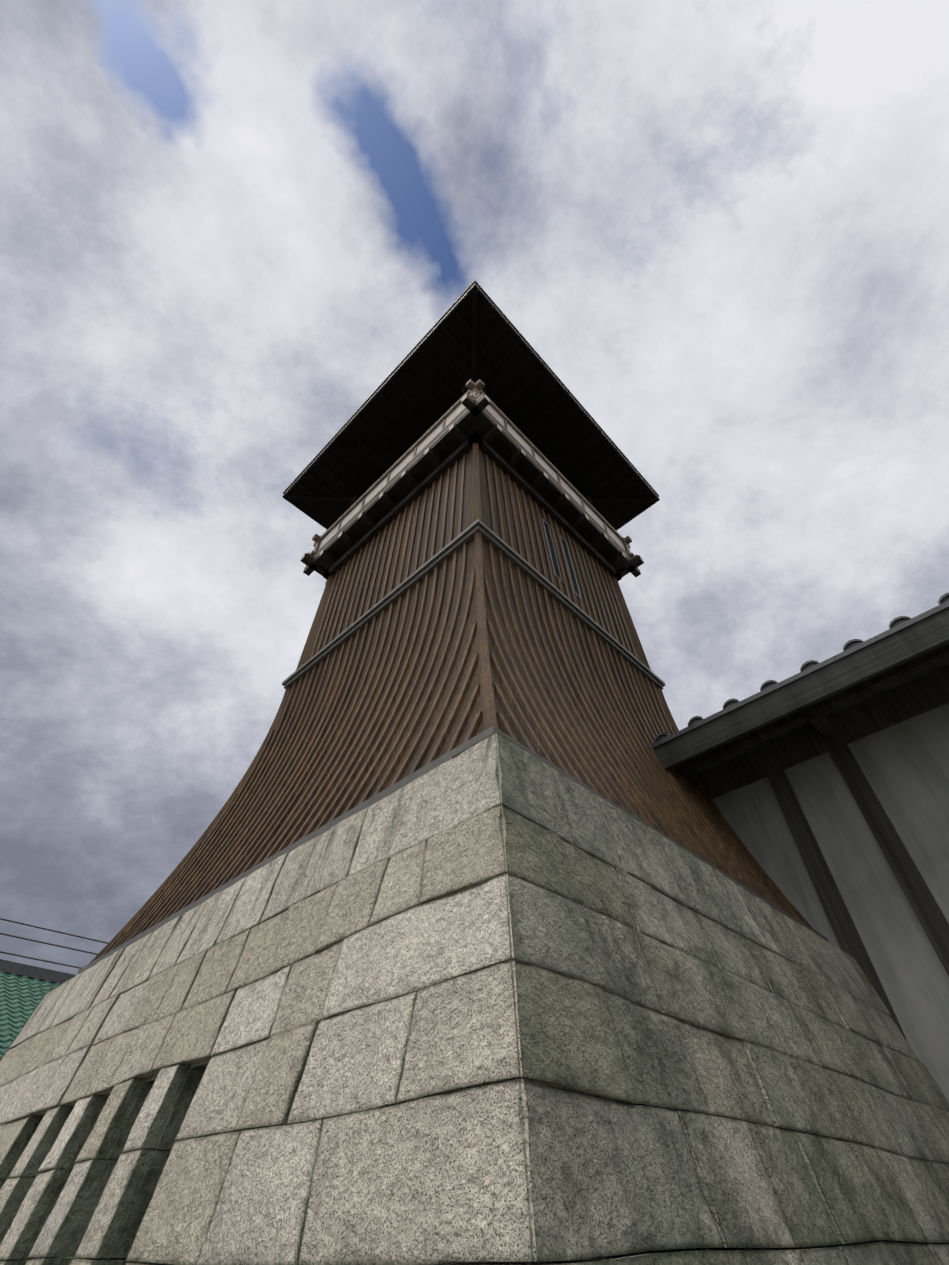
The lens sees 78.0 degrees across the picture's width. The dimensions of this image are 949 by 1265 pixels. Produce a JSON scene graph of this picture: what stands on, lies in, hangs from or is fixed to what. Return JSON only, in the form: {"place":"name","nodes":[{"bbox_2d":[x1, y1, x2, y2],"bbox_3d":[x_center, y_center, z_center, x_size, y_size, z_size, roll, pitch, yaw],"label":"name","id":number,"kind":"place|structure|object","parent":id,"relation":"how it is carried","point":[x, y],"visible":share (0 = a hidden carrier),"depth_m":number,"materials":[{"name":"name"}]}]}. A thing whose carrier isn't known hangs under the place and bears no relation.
{"place":"outdoors","nodes":[
{"label":"outdoors","id":0,"kind":"place"},
{"bbox_2d":[0,959,75,1059],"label":"tiled roof","id":1,"kind":"structure","parent":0,"point":[24,989],"depth_m":14.07,"materials":[{"name":"tile"}]},
{"bbox_2d":[350,384,593,505],"bbox_3d":[-0.035,-1.872,10.577,3.360,2.110,3.360,-35,-55,29],"label":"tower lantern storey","id":2,"kind":"object","parent":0,"point":[356,497],"visible":0.12,"depth_m":10.94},
{"bbox_2d":[282,280,659,530],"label":"tower roof","id":3,"kind":"structure","parent":2,"relation":"on","point":[474,334],"depth_m":10.24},
{"bbox_2d":[0,732,948,1264],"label":"stone base","id":4,"kind":"object","parent":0,"point":[494,998],"visible":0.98,"depth_m":2.18,"materials":[{"name":"grey stone"}]},
{"bbox_2d":[90,443,812,962],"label":"tower wall","id":5,"kind":"structure","parent":4,"relation":"on","point":[472,637],"depth_m":5.59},
{"bbox_2d":[77,519,828,974],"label":"trim bands","id":6,"kind":"object","parent":5,"relation":"attached to","point":[453,545],"visible":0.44,"depth_m":6.25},
{"bbox_2d":[301,379,643,584],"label":"balcony","id":7,"kind":"structure","parent":5,"relation":"attached to","point":[474,413],"depth_m":8.82,"materials":[{"name":"wood"}]},
{"bbox_2d":[541,517,581,598],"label":"tower slit windows","id":8,"kind":"structure","parent":5,"relation":"in","point":[552,552],"depth_m":8.02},
{"bbox_2d":[0,0,948,974],"label":"sky","id":9,"kind":"structure","parent":0,"point":[722,226],"materials":[{"name":"white"}]},
{"bbox_2d":[651,592,948,1101],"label":"building","id":10,"kind":"structure","parent":0,"point":[824,785],"depth_m":5.25,"materials":[{"name":"paint"}]},
{"label":"ground","id":11,"kind":"structure","parent":0,"visible":0},
{"bbox_2d":[0,918,108,968],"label":"power lines","id":12,"kind":"object","parent":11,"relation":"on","point":[48,943],"visible":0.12,"depth_m":26.96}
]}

